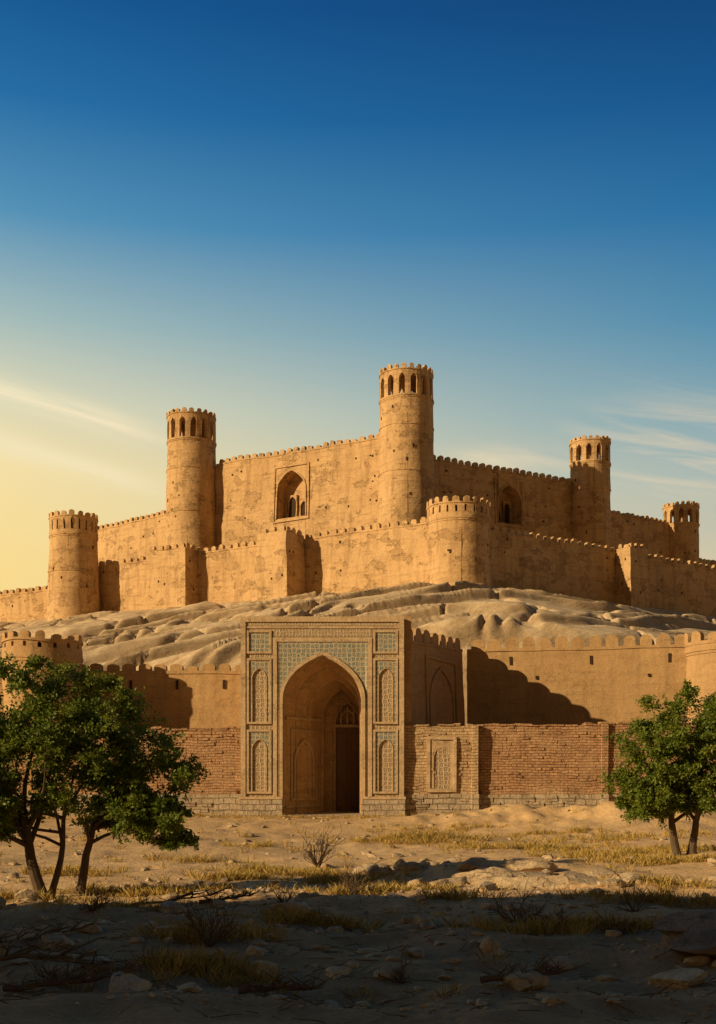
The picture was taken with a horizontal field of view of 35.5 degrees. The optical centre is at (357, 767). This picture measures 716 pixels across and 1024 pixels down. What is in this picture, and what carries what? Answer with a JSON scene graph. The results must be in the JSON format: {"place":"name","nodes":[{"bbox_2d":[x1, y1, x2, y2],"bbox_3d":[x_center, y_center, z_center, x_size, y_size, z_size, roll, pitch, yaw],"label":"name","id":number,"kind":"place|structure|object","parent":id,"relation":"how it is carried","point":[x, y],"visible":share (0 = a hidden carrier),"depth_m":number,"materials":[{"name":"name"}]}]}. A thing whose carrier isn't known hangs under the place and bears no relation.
{"place":"outdoors","nodes":[
{"label":"outdoors","id":0,"kind":"place"},
{"bbox_2d":[0,580,715,1023],"bbox_3d":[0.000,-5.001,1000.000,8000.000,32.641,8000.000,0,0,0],"label":"ground","id":1,"kind":"structure","parent":0,"point":[200,634],"depth_m":28.39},
{"bbox_2d":[1,630,82,793],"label":"round tower","id":2,"kind":"structure","parent":1,"relation":"on","point":[24,645],"depth_m":71.13,"materials":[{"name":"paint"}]},
{"bbox_2d":[0,915,103,946],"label":"fallen branch","id":3,"kind":"object","parent":1,"relation":"on","point":[58,928],"visible":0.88,"depth_m":17.50,"materials":[{"name":"brown wood"}]},
{"bbox_2d":[30,952,96,980],"bbox_3d":[-3.808,2.607,14.519,0.902,0.446,0.644,0,0,0],"label":"dry bush","id":4,"kind":"object","parent":1,"relation":"on","point":[54,974],"visible":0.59,"depth_m":14.47,"materials":[{"name":"brown plant"}]},
{"bbox_2d":[0,651,139,896],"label":"broadleaf tree","id":5,"kind":"object","parent":1,"relation":"on","point":[21,735],"visible":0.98,"depth_m":28.03,"materials":[{"name":"green plant"}]},
{"bbox_2d":[0,958,147,992],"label":"fallen branch","id":6,"kind":"object","parent":1,"relation":"on","point":[43,982],"visible":0.98,"depth_m":13.96,"materials":[{"name":"brown wood"}]},
{"bbox_2d":[0,927,150,970],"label":"fallen branch","id":7,"kind":"object","parent":1,"relation":"on","point":[20,953],"visible":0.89,"depth_m":15.14,"materials":[{"name":"brown wood"}]},
{"bbox_2d":[67,886,114,911],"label":"dry bush","id":8,"kind":"object","parent":1,"relation":"on","point":[95,906],"visible":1,"depth_m":20.55,"materials":[{"name":"brown plant"}]},
{"bbox_2d":[26,672,210,893],"bbox_3d":[-5.997,0.457,29.097,4.380,6.098,3.595,0,0,28],"label":"broadleaf tree","id":9,"kind":"object","parent":1,"relation":"on","point":[138,807],"visible":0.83,"depth_m":28.67,"materials":[{"name":"green plant"}]},
{"bbox_2d":[0,663,240,728],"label":"crenellated wall","id":10,"kind":"structure","parent":1,"relation":"on","point":[208,696],"depth_m":75.48,"materials":[{"name":"paint"}]},
{"bbox_2d":[4,726,240,815],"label":"brick wall","id":11,"kind":"structure","parent":1,"relation":"on","point":[218,789],"depth_m":70.38,"materials":[{"name":"brick"}]},
{"bbox_2d":[131,940,179,958],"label":"dry bush","id":12,"kind":"object","parent":1,"relation":"on","point":[143,947],"visible":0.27,"depth_m":16.25,"materials":[{"name":"brown plant"}]},
{"bbox_2d":[113,882,234,906],"bbox_3d":[-4.005,2.754,23.935,3.026,0.760,0.937,0,0,19],"label":"fallen branch","id":13,"kind":"object","parent":1,"relation":"on","point":[183,896],"visible":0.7,"depth_m":23.88,"materials":[{"name":"brown wood"}]},
{"bbox_2d":[176,893,247,946],"bbox_3d":[-2.301,2.391,17.733,1.088,0.927,1.116,0,0,-27],"label":"dry bush","id":14,"kind":"object","parent":1,"relation":"on","point":[209,943],"visible":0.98,"depth_m":17.60,"materials":[{"name":"brown plant"}]},
{"bbox_2d":[199,884,268,903],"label":"fallen branch","id":15,"kind":"object","parent":1,"relation":"on","point":[245,892],"visible":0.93,"depth_m":23.90,"materials":[{"name":"brown wood"}]},
{"bbox_2d":[228,966,338,993],"bbox_3d":[-0.953,2.678,13.906,1.455,0.377,0.785,0,0,0],"label":"fallen branch","id":16,"kind":"object","parent":1,"relation":"on","point":[257,988],"visible":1,"depth_m":13.97,"materials":[{"name":"brown wood"}]},
{"bbox_2d":[271,885,296,902],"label":"dry bush","id":17,"kind":"object","parent":1,"relation":"on","point":[280,900],"visible":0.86,"depth_m":24.11,"materials":[{"name":"brown plant"}]},
{"bbox_2d":[305,909,332,918],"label":"dry bush","id":18,"kind":"object","parent":1,"relation":"on","point":[316,912],"visible":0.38,"depth_m":21.02,"materials":[{"name":"brown plant"}]},
{"bbox_2d":[295,824,345,867],"bbox_3d":[-1.340,2.594,37.651,1.838,1.683,1.632,0,0,17],"label":"dry bush","id":19,"kind":"object","parent":1,"relation":"on","point":[314,859],"visible":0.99,"depth_m":37.45,"materials":[{"name":"brown plant"}]},
{"bbox_2d":[239,616,410,816],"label":"gatehouse portal","id":20,"kind":"object","parent":1,"relation":"on","point":[325,710],"visible":0.98,"depth_m":70.00,"materials":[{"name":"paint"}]},
{"bbox_2d":[336,728,358,810],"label":"double door","id":21,"kind":"structure","parent":20,"relation":"in","point":[347,739],"depth_m":76.23,"materials":[{"name":"brown wood"}]},
{"bbox_2d":[0,897,707,992],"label":"rock outcrop","id":22,"kind":"object","parent":1,"relation":"on","point":[535,980],"visible":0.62,"depth_m":15.26,"materials":[{"name":"stone"}]},
{"bbox_2d":[336,862,378,894],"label":"dry bush","id":23,"kind":"object","parent":1,"relation":"on","point":[352,886],"visible":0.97,"depth_m":26.84,"materials":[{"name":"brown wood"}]},
{"bbox_2d":[0,362,715,621],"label":"hilltop fortress","id":24,"kind":"structure","parent":1,"relation":"on","point":[395,502],"depth_m":151.97,"materials":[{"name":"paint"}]},
{"bbox_2d":[0,806,715,1008],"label":"field stones","id":25,"kind":"object","parent":1,"relation":"on","point":[564,961],"visible":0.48,"depth_m":19.25,"materials":[{"name":"beige stone"}]},
{"bbox_2d":[0,882,715,1023],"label":"twig litter","id":26,"kind":"object","parent":1,"relation":"on","point":[261,995],"visible":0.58,"depth_m":16.41,"materials":[{"name":"brown wood"}]},
{"bbox_2d":[374,952,411,984],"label":"dry bush","id":27,"kind":"object","parent":1,"relation":"on","point":[399,973],"visible":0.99,"depth_m":15.23,"materials":[{"name":"brown plant"}]},
{"bbox_2d":[352,857,461,875],"bbox_3d":[1.595,3.236,35.824,3.746,0.820,3.867,0,0,0],"label":"rock pile","id":28,"kind":"object","parent":1,"relation":"on","point":[368,868],"visible":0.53,"depth_m":34.46,"materials":[{"name":"beige stone"}]},
{"bbox_2d":[411,628,464,725],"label":"crenellated wall","id":29,"kind":"structure","parent":1,"relation":"on","point":[437,694],"depth_m":76.91,"materials":[{"name":"paint"}]},
{"bbox_2d":[404,723,478,815],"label":"brick wall","id":30,"kind":"structure","parent":1,"relation":"on","point":[440,768],"depth_m":70.20,"materials":[{"name":"brick"}]},
{"bbox_2d":[408,857,640,890],"bbox_3d":[4.448,3.030,31.179,6.192,0.739,5.523,0,0,0],"label":"rock outcrop","id":31,"kind":"object","parent":1,"relation":"on","point":[484,873],"visible":0.79,"depth_m":30.22,"materials":[{"name":"beige stone"}]},
{"bbox_2d":[491,877,558,923],"bbox_3d":[3.053,2.454,20.523,1.282,0.889,1.430,0,0,0],"label":"dry bush","id":32,"kind":"object","parent":1,"relation":"on","point":[520,914],"visible":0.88,"depth_m":20.30,"materials":[{"name":"brown plant"}]},
{"bbox_2d":[479,953,587,983],"bbox_3d":[2.313,2.636,14.756,1.677,0.343,0.647,0,0,-18],"label":"fallen branch","id":33,"kind":"object","parent":1,"relation":"on","point":[490,977],"visible":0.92,"depth_m":14.74,"materials":[{"name":"brown wood"}]},
{"bbox_2d":[534,906,574,929],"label":"dry bush","id":34,"kind":"object","parent":1,"relation":"on","point":[561,916],"visible":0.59,"depth_m":19.34,"materials":[{"name":"brown plant"}]},
{"bbox_2d":[467,633,704,725],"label":"crenellated wall","id":35,"kind":"structure","parent":1,"relation":"on","point":[561,682],"depth_m":81.15,"materials":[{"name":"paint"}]},
{"bbox_2d":[478,721,715,808],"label":"brick wall","id":36,"kind":"structure","parent":1,"relation":"on","point":[540,766],"depth_m":70.42,"materials":[{"name":"brick"}]},
{"bbox_2d":[589,904,637,934],"bbox_3d":[4.267,2.507,18.556,0.752,0.565,0.815,0,0,-28],"label":"dry bush","id":37,"kind":"object","parent":1,"relation":"on","point":[622,928],"visible":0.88,"depth_m":18.54,"materials":[{"name":"brown plant"}]},
{"bbox_2d":[612,886,652,911],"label":"dry bush","id":38,"kind":"object","parent":1,"relation":"on","point":[632,908],"visible":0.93,"depth_m":22.61,"materials":[{"name":"brown plant"}]},
{"bbox_2d":[597,678,715,855],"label":"broadleaf tree","id":39,"kind":"object","parent":1,"relation":"on","point":[663,791],"visible":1,"depth_m":39.31,"materials":[{"name":"green plant"}]},
{"bbox_2d":[653,909,715,958],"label":"boulder","id":40,"kind":"object","parent":1,"relation":"on","point":[692,932],"visible":0.99,"depth_m":16.98,"materials":[{"name":"grey stone"}]},
{"bbox_2d":[684,631,715,722],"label":"round tower","id":41,"kind":"structure","parent":1,"relation":"on","point":[700,652],"depth_m":78.38,"materials":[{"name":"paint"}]},
{"bbox_2d":[0,804,715,1002],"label":"dry grass","id":42,"kind":"structure","parent":0,"point":[197,964],"depth_m":27.72,"materials":[{"name":"plant"}]},
{"bbox_2d":[0,857,715,1019],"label":"gravel","id":43,"kind":"structure","parent":0,"point":[163,988],"depth_m":16.05,"materials":[{"name":"gravel"}]},
{"bbox_2d":[0,0,715,592],"label":"sky","id":44,"kind":"structure","parent":0,"point":[245,213],"materials":[{"name":"blue"}]}
]}

